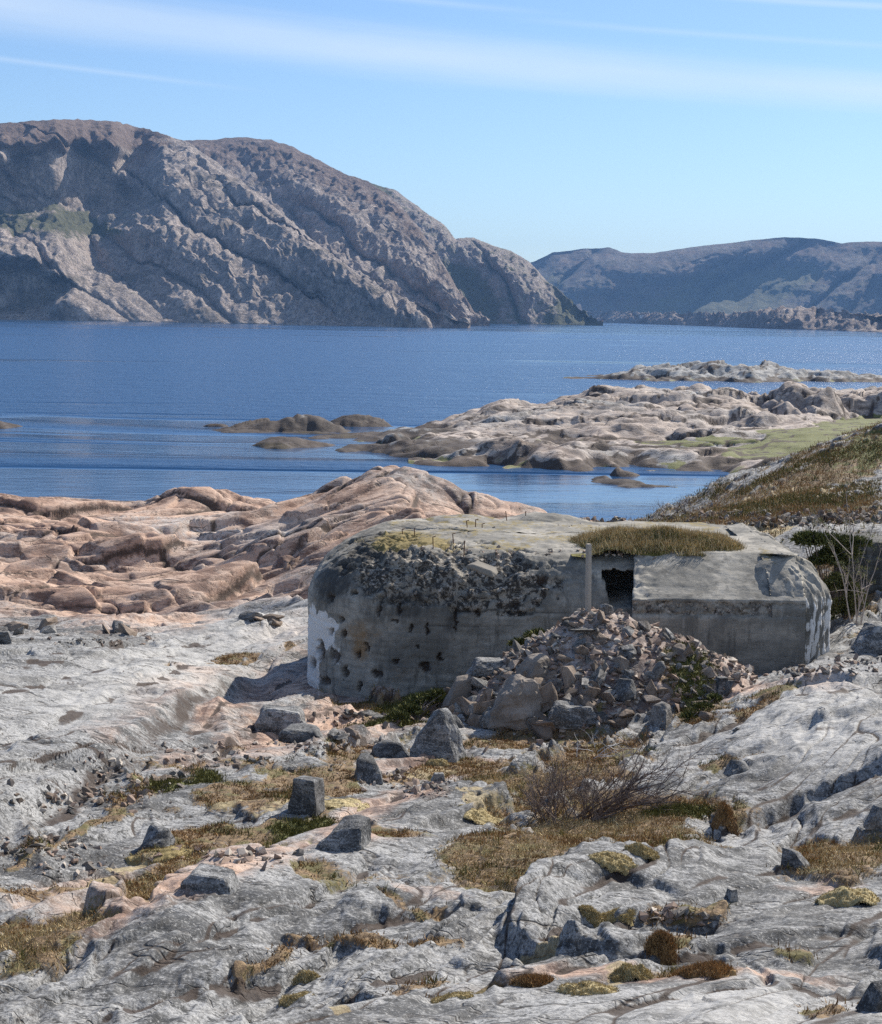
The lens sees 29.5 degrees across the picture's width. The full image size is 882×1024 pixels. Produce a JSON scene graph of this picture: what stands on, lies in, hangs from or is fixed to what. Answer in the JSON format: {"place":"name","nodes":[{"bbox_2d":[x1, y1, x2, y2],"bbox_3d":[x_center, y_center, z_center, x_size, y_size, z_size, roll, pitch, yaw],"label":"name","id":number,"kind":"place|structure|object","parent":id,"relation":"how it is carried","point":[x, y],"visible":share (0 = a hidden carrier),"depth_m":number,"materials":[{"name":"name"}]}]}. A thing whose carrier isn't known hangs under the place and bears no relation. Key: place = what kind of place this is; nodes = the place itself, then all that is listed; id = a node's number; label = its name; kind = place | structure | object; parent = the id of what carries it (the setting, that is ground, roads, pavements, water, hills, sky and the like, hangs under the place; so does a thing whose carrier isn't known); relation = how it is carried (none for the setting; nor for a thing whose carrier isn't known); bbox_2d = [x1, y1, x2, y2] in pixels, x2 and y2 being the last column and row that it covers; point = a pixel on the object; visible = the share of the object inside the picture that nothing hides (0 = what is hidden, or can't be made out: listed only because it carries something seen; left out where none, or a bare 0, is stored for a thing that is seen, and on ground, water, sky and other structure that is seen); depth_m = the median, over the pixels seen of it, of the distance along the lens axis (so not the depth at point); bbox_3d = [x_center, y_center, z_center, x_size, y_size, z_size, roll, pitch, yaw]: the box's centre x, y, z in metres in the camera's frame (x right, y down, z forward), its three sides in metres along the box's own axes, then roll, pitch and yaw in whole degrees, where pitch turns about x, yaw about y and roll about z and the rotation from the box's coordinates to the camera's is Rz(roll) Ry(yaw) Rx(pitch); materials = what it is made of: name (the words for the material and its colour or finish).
{"place":"outdoors","nodes":[
{"label":"outdoors","id":0,"kind":"place"},
{"bbox_2d":[0,119,469,327],"bbox_3d":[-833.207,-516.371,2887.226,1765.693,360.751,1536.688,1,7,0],"label":"mountain","id":1,"kind":"structure","parent":0,"point":[113,221],"depth_m":2510.33,"materials":[{"name":"stone"}]},
{"bbox_2d":[184,137,489,325],"bbox_3d":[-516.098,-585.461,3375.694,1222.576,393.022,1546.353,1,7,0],"label":"mountain","id":2,"kind":"structure","parent":0,"point":[368,229],"depth_m":3102.89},
{"bbox_2d":[0,423,881,1023],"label":"rocky ground","id":3,"kind":"structure","parent":0,"point":[182,577],"depth_m":17.35,"materials":[{"name":"stone"}]},
{"bbox_2d":[0,631,11,644],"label":"stone","id":4,"kind":"object","parent":3,"relation":"on","point":[5,637],"visible":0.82,"depth_m":30.77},
{"bbox_2d":[3,621,28,631],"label":"stone","id":5,"kind":"object","parent":3,"relation":"on","point":[12,625],"visible":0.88,"depth_m":37.28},
{"bbox_2d":[38,616,57,629],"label":"stone","id":6,"kind":"object","parent":3,"relation":"on","point":[47,621],"visible":0.63,"depth_m":37.48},
{"bbox_2d":[39,625,56,633],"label":"stone","id":7,"kind":"object","parent":3,"relation":"on","point":[48,629],"visible":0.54,"depth_m":34.00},
{"bbox_2d":[118,623,136,635],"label":"stone","id":8,"kind":"object","parent":3,"relation":"on","point":[125,629],"visible":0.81,"depth_m":33.34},
{"bbox_2d":[137,825,174,851],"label":"boulder","id":9,"kind":"object","parent":3,"relation":"on","point":[162,836],"visible":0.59,"depth_m":16.65,"materials":[{"name":"stone"}]},
{"bbox_2d":[124,844,192,865],"bbox_3d":[-2.770,3.366,16.479,0.685,0.156,0.474,1,7,0],"label":"moss cushion","id":10,"kind":"object","parent":3,"relation":"on","point":[167,852],"visible":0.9,"depth_m":16.39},
{"bbox_2d":[180,863,238,894],"bbox_3d":[-1.651,2.651,12.003,0.400,0.186,0.334,2,7,8],"label":"boulder","id":11,"kind":"object","parent":3,"relation":"on","point":[204,876],"visible":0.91,"depth_m":11.88,"materials":[{"name":"stone"}]},
{"bbox_2d":[238,610,262,619],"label":"stone","id":12,"kind":"object","parent":3,"relation":"on","point":[246,615],"visible":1,"depth_m":34.81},
{"bbox_2d":[254,704,305,734],"bbox_3d":[-2.345,3.079,24.644,0.822,0.464,0.532,0,7,-6],"label":"boulder","id":13,"kind":"object","parent":3,"relation":"on","point":[277,719],"visible":0.68,"depth_m":24.43,"materials":[{"name":"stone"}]},
{"bbox_2d":[278,990,314,1006],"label":"moss cushion","id":14,"kind":"object","parent":3,"relation":"on","point":[287,1000],"visible":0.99,"depth_m":10.19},
{"bbox_2d":[278,723,322,742],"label":"boulder","id":15,"kind":"object","parent":3,"relation":"on","point":[298,732],"visible":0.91,"depth_m":22.47,"materials":[{"name":"stone"}]},
{"bbox_2d":[290,969,320,985],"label":"moss cushion","id":16,"kind":"object","parent":3,"relation":"on","point":[305,976],"visible":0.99,"depth_m":10.52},
{"bbox_2d":[287,775,324,816],"bbox_3d":[-1.460,3.063,18.145,0.364,0.423,0.337,2,7,12],"label":"boulder","id":17,"kind":"object","parent":3,"relation":"on","point":[308,795],"visible":1,"depth_m":18.01,"materials":[{"name":"stone"}]},
{"bbox_2d":[316,815,370,851],"bbox_3d":[-0.808,2.636,13.610,0.450,0.312,0.439,2,7,10],"label":"boulder","id":18,"kind":"object","parent":3,"relation":"on","point":[352,833],"visible":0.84,"depth_m":13.46,"materials":[{"name":"stone"}]},
{"bbox_2d":[325,797,369,811],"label":"moss cushion","id":19,"kind":"object","parent":3,"relation":"on","point":[339,802],"visible":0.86,"depth_m":18.48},
{"bbox_2d":[354,753,382,784],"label":"boulder","id":20,"kind":"object","parent":3,"relation":"on","point":[368,769],"visible":1,"depth_m":19.86,"materials":[{"name":"stone"}]},
{"bbox_2d":[371,740,409,757],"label":"boulder","id":21,"kind":"object","parent":3,"relation":"on","point":[387,748],"visible":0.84,"depth_m":21.67,"materials":[{"name":"stone"}]},
{"bbox_2d":[383,687,447,721],"bbox_3d":[-0.471,2.933,25.272,0.806,0.503,1.603,5,8,32],"label":"juniper","id":22,"kind":"object","parent":3,"relation":"on","point":[412,704],"visible":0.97,"depth_m":25.45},
{"bbox_2d":[425,758,449,766],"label":"moss cushion","id":23,"kind":"object","parent":3,"relation":"on","point":[439,762],"visible":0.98,"depth_m":21.18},
{"bbox_2d":[409,708,466,762],"bbox_3d":[-0.031,2.894,21.664,0.646,0.735,0.589,3,7,18],"label":"boulder","id":24,"kind":"object","parent":3,"relation":"on","point":[439,735],"visible":0.91,"depth_m":21.54,"materials":[{"name":"stone"}]},
{"bbox_2d":[0,563,881,1016],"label":"heather","id":25,"kind":"object","parent":3,"relation":"on","point":[400,833],"visible":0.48,"depth_m":17.12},
{"bbox_2d":[3,571,881,987],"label":"crowberry","id":26,"kind":"object","parent":3,"relation":"on","point":[685,809],"visible":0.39,"depth_m":18.74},
{"bbox_2d":[430,989,475,1003],"bbox_3d":[0.067,2.683,9.214,0.290,0.121,0.206,1,7,0],"label":"moss cushion","id":27,"kind":"object","parent":3,"relation":"on","point":[458,994],"visible":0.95,"depth_m":9.18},
{"bbox_2d":[458,802,502,824],"bbox_3d":[0.427,3.203,17.646,0.542,0.242,0.414,1,7,0],"label":"moss cushion","id":28,"kind":"object","parent":3,"relation":"on","point":[480,816],"visible":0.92,"depth_m":17.58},
{"bbox_2d":[473,699,495,714],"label":"stone","id":29,"kind":"object","parent":3,"relation":"on","point":[479,708],"visible":0.36,"depth_m":24.34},
{"bbox_2d":[479,707,494,730],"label":"stone","id":30,"kind":"object","parent":3,"relation":"on","point":[484,718],"visible":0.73,"depth_m":24.07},
{"bbox_2d":[487,674,542,730],"bbox_3d":[1.064,2.740,24.099,0.817,0.773,0.620,3,7,15],"label":"boulder","id":31,"kind":"object","parent":3,"relation":"on","point":[518,700],"visible":0.96,"depth_m":23.91,"materials":[{"name":"beige stone"}]},
{"bbox_2d":[506,627,549,645],"bbox_3d":[1.457,2.289,27.057,0.834,0.909,0.439,1,7,0],"label":"juniper","id":32,"kind":"object","parent":3,"relation":"on","point":[526,634],"visible":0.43,"depth_m":27.00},
{"bbox_2d":[515,653,550,679],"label":"boulder","id":33,"kind":"object","parent":3,"relation":"on","point":[533,664],"visible":0.72,"depth_m":24.64,"materials":[{"name":"beige stone"}]},
{"bbox_2d":[508,970,557,987],"bbox_3d":[0.514,2.662,9.476,0.302,0.127,0.228,1,7,0],"label":"heather clump","id":34,"kind":"object","parent":3,"relation":"on","point":[534,980],"visible":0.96,"depth_m":9.43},
{"bbox_2d":[531,710,552,740],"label":"stone","id":35,"kind":"object","parent":3,"relation":"on","point":[544,733],"visible":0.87,"depth_m":23.63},
{"bbox_2d":[528,720,555,731],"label":"stone","id":36,"kind":"object","parent":3,"relation":"on","point":[546,723],"visible":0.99,"depth_m":23.63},
{"bbox_2d":[539,682,557,710],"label":"stone","id":37,"kind":"object","parent":3,"relation":"on","point":[548,691],"visible":0.43,"depth_m":24.02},
{"bbox_2d":[307,511,831,697],"bbox_3d":[2.098,1.727,30.682,9.011,3.023,6.859,1,7,0],"label":"bunker","id":38,"kind":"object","parent":3,"relation":"on","point":[406,618],"visible":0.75,"depth_m":28.07,"materials":[{"name":"concrete"}]},
{"bbox_2d":[466,561,497,577],"bbox_3d":[0.680,0.910,27.103,0.502,0.110,0.313,18,20,18],"label":"concrete fragment","id":39,"kind":"object","parent":38,"relation":"on","point":[485,569],"visible":1,"depth_m":27.01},
{"bbox_2d":[394,520,775,559],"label":"gravel","id":40,"kind":"structure","parent":38,"relation":"on","point":[551,551],"depth_m":28.55,"materials":[{"name":"gravel"}]},
{"bbox_2d":[566,522,747,556],"bbox_3d":[3.769,0.391,29.202,3.159,0.564,2.336,1,7,0],"label":"grass mound","id":41,"kind":"object","parent":38,"relation":"on","point":[656,540],"depth_m":28.72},
{"bbox_2d":[548,700,596,729],"bbox_3d":[1.868,2.895,23.806,0.764,0.402,0.435,0,7,-5],"label":"boulder","id":42,"kind":"object","parent":3,"relation":"on","point":[564,715],"visible":0.87,"depth_m":23.64,"materials":[{"name":"stone"}]},
{"bbox_2d":[555,980,619,995],"bbox_3d":[0.802,2.635,9.227,0.374,0.121,0.271,1,7,0],"label":"moss cushion","id":43,"kind":"object","parent":3,"relation":"on","point":[585,988],"visible":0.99,"depth_m":9.19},
{"bbox_2d":[578,694,596,708],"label":"stone","id":44,"kind":"object","parent":3,"relation":"on","point":[584,699],"visible":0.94,"depth_m":23.86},
{"bbox_2d":[577,904,603,927],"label":"moss cushion","id":45,"kind":"object","parent":3,"relation":"on","point":[591,914],"visible":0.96,"depth_m":11.49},
{"bbox_2d":[429,606,757,734],"bbox_3d":[2.339,2.346,25.425,5.018,1.804,3.950,1,7,0],"label":"rubble","id":46,"kind":"object","parent":3,"relation":"on","point":[512,654],"visible":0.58,"depth_m":24.84,"materials":[{"name":"stone"}]},
{"bbox_2d":[442,674,471,707],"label":"boulder","id":47,"kind":"object","parent":46,"relation":"on","point":[461,685],"visible":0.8,"depth_m":25.12,"materials":[{"name":"beige stone"}]},
{"bbox_2d":[452,696,470,706],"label":"stone","id":48,"kind":"object","parent":46,"relation":"on","point":[460,701],"visible":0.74,"depth_m":24.68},
{"bbox_2d":[467,713,481,727],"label":"stone","id":49,"kind":"object","parent":46,"relation":"on","point":[473,720],"visible":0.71,"depth_m":24.24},
{"bbox_2d":[471,677,487,689],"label":"stone","id":50,"kind":"object","parent":46,"relation":"on","point":[479,683],"visible":0.66,"depth_m":25.04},
{"bbox_2d":[466,657,503,676],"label":"boulder","id":51,"kind":"object","parent":46,"relation":"on","point":[482,666],"visible":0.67,"depth_m":25.37,"materials":[{"name":"stone"}]},
{"bbox_2d":[545,679,562,693],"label":"stone","id":52,"kind":"object","parent":46,"relation":"on","point":[557,684],"visible":0.57,"depth_m":24.18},
{"bbox_2d":[561,665,577,687],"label":"stone","id":53,"kind":"object","parent":46,"relation":"on","point":[568,673],"visible":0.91,"depth_m":24.26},
{"bbox_2d":[585,543,591,611],"bbox_3d":[2.246,1.137,25.550,0.076,1.320,0.072,-7,11,-37],"label":"wooden post","id":54,"kind":"object","parent":46,"relation":"on","point":[588,579],"visible":0.89,"depth_m":25.50,"materials":[{"name":"grey wood"}]},
{"bbox_2d":[578,685,600,698],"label":"stone","id":55,"kind":"object","parent":46,"relation":"on","point":[593,692],"visible":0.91,"depth_m":24.00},
{"bbox_2d":[586,711,609,724],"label":"stone","id":56,"kind":"object","parent":46,"relation":"on","point":[602,715],"visible":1,"depth_m":23.65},
{"bbox_2d":[595,669,606,687],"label":"stone","id":57,"kind":"object","parent":46,"relation":"on","point":[601,676],"visible":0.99,"depth_m":24.17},
{"bbox_2d":[599,604,613,614],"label":"stone","id":58,"kind":"object","parent":46,"relation":"on","point":[605,608],"visible":0.77,"depth_m":25.44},
{"bbox_2d":[600,692,616,704],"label":"stone","id":59,"kind":"object","parent":46,"relation":"on","point":[608,698],"visible":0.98,"depth_m":23.85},
{"bbox_2d":[613,655,629,669],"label":"stone","id":60,"kind":"object","parent":46,"relation":"on","point":[622,662],"visible":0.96,"depth_m":24.37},
{"bbox_2d":[614,678,636,701],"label":"boulder","id":61,"kind":"object","parent":46,"relation":"on","point":[625,689],"visible":0.98,"depth_m":23.91,"materials":[{"name":"stone"}]},
{"bbox_2d":[616,709,634,717],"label":"stone","id":62,"kind":"object","parent":46,"relation":"on","point":[623,713],"visible":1,"depth_m":23.57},
{"bbox_2d":[641,695,660,702],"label":"stone","id":63,"kind":"object","parent":46,"relation":"on","point":[650,699],"visible":1,"depth_m":23.81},
{"bbox_2d":[645,680,657,696],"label":"stone","id":64,"kind":"object","parent":46,"relation":"on","point":[651,688],"visible":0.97,"depth_m":23.95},
{"bbox_2d":[648,661,665,678],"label":"stone","id":65,"kind":"object","parent":46,"relation":"on","point":[659,668],"visible":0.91,"depth_m":24.19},
{"bbox_2d":[672,643,686,661],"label":"rock","id":66,"kind":"object","parent":46,"relation":"on","point":[678,648],"visible":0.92,"depth_m":24.71,"materials":[{"name":"stone"}]},
{"bbox_2d":[724,680,734,695],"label":"stone","id":67,"kind":"object","parent":46,"relation":"on","point":[729,684],"visible":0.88,"depth_m":24.15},
{"bbox_2d":[571,729,645,758],"bbox_3d":[2.228,3.006,21.245,1.215,0.394,0.792,3,7,19],"label":"dead brush","id":68,"kind":"object","parent":3,"relation":"on","point":[577,748],"visible":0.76,"depth_m":21.26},
{"bbox_2d":[588,850,637,875],"bbox_3d":[1.283,2.631,12.576,0.399,0.151,0.295,1,7,0],"label":"moss cushion","id":69,"kind":"object","parent":3,"relation":"on","point":[613,861],"visible":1,"depth_m":12.53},
{"bbox_2d":[505,726,722,825],"bbox_3d":[1.803,2.838,17.486,2.333,1.260,1.430,1,7,0],"label":"bare shrub","id":70,"kind":"object","parent":3,"relation":"on","point":[620,799],"visible":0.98,"depth_m":17.37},
{"bbox_2d":[600,906,637,926],"bbox_3d":[1.215,2.784,11.582,0.295,0.109,0.223,1,7,0],"label":"moss cushion","id":71,"kind":"object","parent":3,"relation":"on","point":[626,918],"visible":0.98,"depth_m":11.54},
{"bbox_2d":[608,960,654,982],"bbox_3d":[1.094,2.657,9.556,0.280,0.199,0.224,1,7,0],"label":"moss cushion","id":72,"kind":"object","parent":3,"relation":"on","point":[628,972],"visible":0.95,"depth_m":9.51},
{"bbox_2d":[624,842,659,860],"bbox_3d":[1.540,2.616,12.852,0.289,0.182,0.231,1,7,0],"label":"moss cushion","id":73,"kind":"object","parent":3,"relation":"on","point":[640,849],"visible":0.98,"depth_m":12.80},
{"bbox_2d":[648,701,672,730],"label":"boulder","id":74,"kind":"object","parent":3,"relation":"on","point":[661,711],"visible":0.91,"depth_m":22.57,"materials":[{"name":"stone"}]},
{"bbox_2d":[643,928,679,965],"bbox_3d":[1.354,2.697,10.353,0.256,0.260,0.197,1,7,0],"label":"heather clump","id":75,"kind":"object","parent":3,"relation":"on","point":[660,943],"visible":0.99,"depth_m":10.31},
{"bbox_2d":[679,691,722,719],"bbox_3d":[3.695,2.719,23.434,0.949,0.313,0.427,-6,9,-44],"label":"juniper","id":76,"kind":"object","parent":3,"relation":"on","point":[704,704],"visible":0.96,"depth_m":23.31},
{"bbox_2d":[667,958,737,978],"bbox_3d":[1.501,2.658,9.662,0.416,0.190,0.320,1,7,0],"label":"heather clump","id":77,"kind":"object","parent":3,"relation":"on","point":[712,969],"visible":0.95,"depth_m":9.58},
{"bbox_2d":[699,666,717,677],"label":"stone","id":78,"kind":"object","parent":3,"relation":"on","point":[709,672],"visible":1,"depth_m":24.35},
{"bbox_2d":[715,676,727,694],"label":"boulder","id":79,"kind":"object","parent":3,"relation":"on","point":[720,682],"visible":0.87,"depth_m":24.19,"materials":[{"name":"stone"}]},
{"bbox_2d":[711,800,738,835],"bbox_3d":[2.812,3.027,16.537,0.329,0.376,0.257,1,7,0],"label":"heather clump","id":80,"kind":"object","parent":3,"relation":"on","point":[724,815],"visible":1,"depth_m":16.49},
{"bbox_2d":[580,504,881,529],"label":"gravel","id":81,"kind":"structure","parent":3,"relation":"on","point":[797,518],"depth_m":37.92,"materials":[{"name":"stone"}]},
{"bbox_2d":[725,888,737,901],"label":"boulder","id":82,"kind":"object","parent":3,"relation":"on","point":[731,894],"visible":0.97,"depth_m":12.18,"materials":[{"name":"stone"}]},
{"bbox_2d":[723,759,748,776],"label":"boulder","id":83,"kind":"object","parent":3,"relation":"on","point":[733,766],"visible":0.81,"depth_m":18.44,"materials":[{"name":"stone"}]},
{"bbox_2d":[596,422,881,542],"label":"dry grass","id":84,"kind":"structure","parent":3,"relation":"on","point":[767,491],"depth_m":49.79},
{"bbox_2d":[599,436,881,540],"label":"crowberry","id":85,"kind":"object","parent":3,"relation":"on","point":[803,460],"visible":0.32,"depth_m":52.77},
{"bbox_2d":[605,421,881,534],"bbox_3d":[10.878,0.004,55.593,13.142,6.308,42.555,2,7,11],"label":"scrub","id":86,"kind":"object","parent":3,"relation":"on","point":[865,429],"visible":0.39,"depth_m":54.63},
{"bbox_2d":[780,847,809,869],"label":"boulder","id":87,"kind":"object","parent":3,"relation":"on","point":[793,858],"visible":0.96,"depth_m":13.36,"materials":[{"name":"stone"}]},
{"bbox_2d":[788,529,873,601],"bbox_3d":[7.257,1.137,31.226,1.612,1.660,0.819,1,7,0],"label":"juniper","id":88,"kind":"object","parent":3,"relation":"on","point":[818,557],"visible":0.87,"depth_m":31.03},
{"bbox_2d":[810,502,866,622],"bbox_3d":[7.051,0.888,29.885,1.091,2.224,0.558,-1,7,-19],"label":"sapling","id":89,"kind":"object","parent":3,"relation":"on","point":[834,553],"visible":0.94,"depth_m":29.81,"materials":[{"name":"plant"}]},
{"bbox_2d":[801,467,878,625],"bbox_3d":[7.263,0.624,29.802,1.107,2.950,1.782,7,9,40],"label":"sapling","id":90,"kind":"object","parent":3,"relation":"on","point":[849,520],"visible":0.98,"depth_m":29.70,"materials":[{"name":"plant"}]},
{"bbox_2d":[822,571,869,620],"bbox_3d":[7.398,1.749,30.614,1.059,1.379,0.565,1,7,0],"label":"leafy bush","id":91,"kind":"object","parent":3,"relation":"on","point":[841,608],"visible":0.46,"depth_m":30.52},
{"bbox_2d":[815,885,880,907],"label":"moss cushion","id":92,"kind":"object","parent":3,"relation":"on","point":[843,896],"visible":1,"depth_m":11.82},
{"bbox_2d":[830,534,881,624],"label":"sapling","id":93,"kind":"object","parent":3,"relation":"on","point":[858,579],"visible":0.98,"depth_m":29.72,"materials":[{"name":"plant"}]},
{"bbox_2d":[834,532,881,596],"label":"stepped wall","id":94,"kind":"structure","parent":3,"relation":"on","point":[877,575],"depth_m":31.86,"materials":[{"name":"concrete"}]},
{"bbox_2d":[840,559,878,623],"bbox_3d":[7.415,1.409,29.756,0.530,1.274,0.706,6,9,39],"label":"sapling","id":95,"kind":"object","parent":3,"relation":"on","point":[860,599],"visible":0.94,"depth_m":29.78,"materials":[{"name":"plant"}]},
{"bbox_2d":[850,622,881,653],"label":"boulder","id":96,"kind":"object","parent":3,"relation":"on","point":[868,638],"visible":1,"depth_m":26.63,"materials":[{"name":"stone"}]},
{"bbox_2d":[855,980,881,1012],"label":"boulder","id":97,"kind":"object","parent":3,"relation":"on","point":[870,1000],"visible":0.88,"depth_m":8.69,"materials":[{"name":"stone"}]},
{"bbox_2d":[863,805,881,829],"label":"boulder","id":98,"kind":"object","parent":3,"relation":"on","point":[873,820],"visible":1,"depth_m":14.75,"materials":[{"name":"stone"}]},
{"bbox_2d":[0,319,881,521],"bbox_3d":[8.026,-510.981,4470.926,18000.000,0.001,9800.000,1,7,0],"label":"sea","id":99,"kind":"structure","parent":0,"point":[116,411],"depth_m":399.92,"materials":[{"name":"blue liquid"}]},
{"bbox_2d":[213,414,349,434],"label":"skerry","id":100,"kind":"structure","parent":99,"relation":"in","point":[304,424],"depth_m":252.43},
{"bbox_2d":[252,436,333,448],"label":"skerry","id":101,"kind":"structure","parent":99,"relation":"in","point":[280,442],"depth_m":223.93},
{"bbox_2d":[330,414,393,426],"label":"skerry","id":102,"kind":"structure","parent":99,"relation":"in","point":[356,420],"depth_m":267.13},
{"bbox_2d":[308,426,477,458],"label":"tidal shelf","id":103,"kind":"object","parent":99,"relation":"in","point":[402,442],"visible":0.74,"depth_m":218.72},
{"bbox_2d":[591,475,678,487],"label":"islet","id":104,"kind":"object","parent":99,"relation":"in","point":[625,483],"visible":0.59,"depth_m":180.88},
{"bbox_2d":[408,381,881,476],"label":"headland","id":105,"kind":"structure","parent":99,"relation":"in","point":[698,427],"depth_m":240.44,"materials":[{"name":"stone"}]},
{"bbox_2d":[563,359,881,382],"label":"skerry","id":106,"kind":"structure","parent":99,"relation":"in","point":[723,371],"depth_m":488.63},
{"bbox_2d":[0,745,881,977],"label":"dry grass","id":107,"kind":"structure","parent":0,"point":[616,823],"depth_m":13.86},
{"bbox_2d":[0,0,881,261],"label":"sky","id":108,"kind":"structure","parent":0,"point":[533,130],"materials":[{"name":"blue"}]},
{"bbox_2d":[1,633,881,925],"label":"gravel","id":109,"kind":"structure","parent":0,"point":[667,911],"depth_m":18.52,"materials":[{"name":"gravel"}]},
{"bbox_2d":[371,183,602,325],"bbox_3d":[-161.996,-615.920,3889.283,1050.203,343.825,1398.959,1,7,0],"label":"mountain","id":110,"kind":"structure","parent":0,"point":[495,284],"depth_m":3429.05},
{"bbox_2d":[530,237,881,314],"bbox_3d":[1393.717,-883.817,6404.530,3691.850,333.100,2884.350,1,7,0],"label":"hill","id":111,"kind":"structure","parent":0,"point":[757,275],"depth_m":6226.78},
{"bbox_2d":[586,305,881,331],"bbox_3d":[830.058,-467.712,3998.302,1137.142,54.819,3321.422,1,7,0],"label":"shore hill","id":112,"kind":"structure","parent":0,"point":[800,317],"depth_m":3151.84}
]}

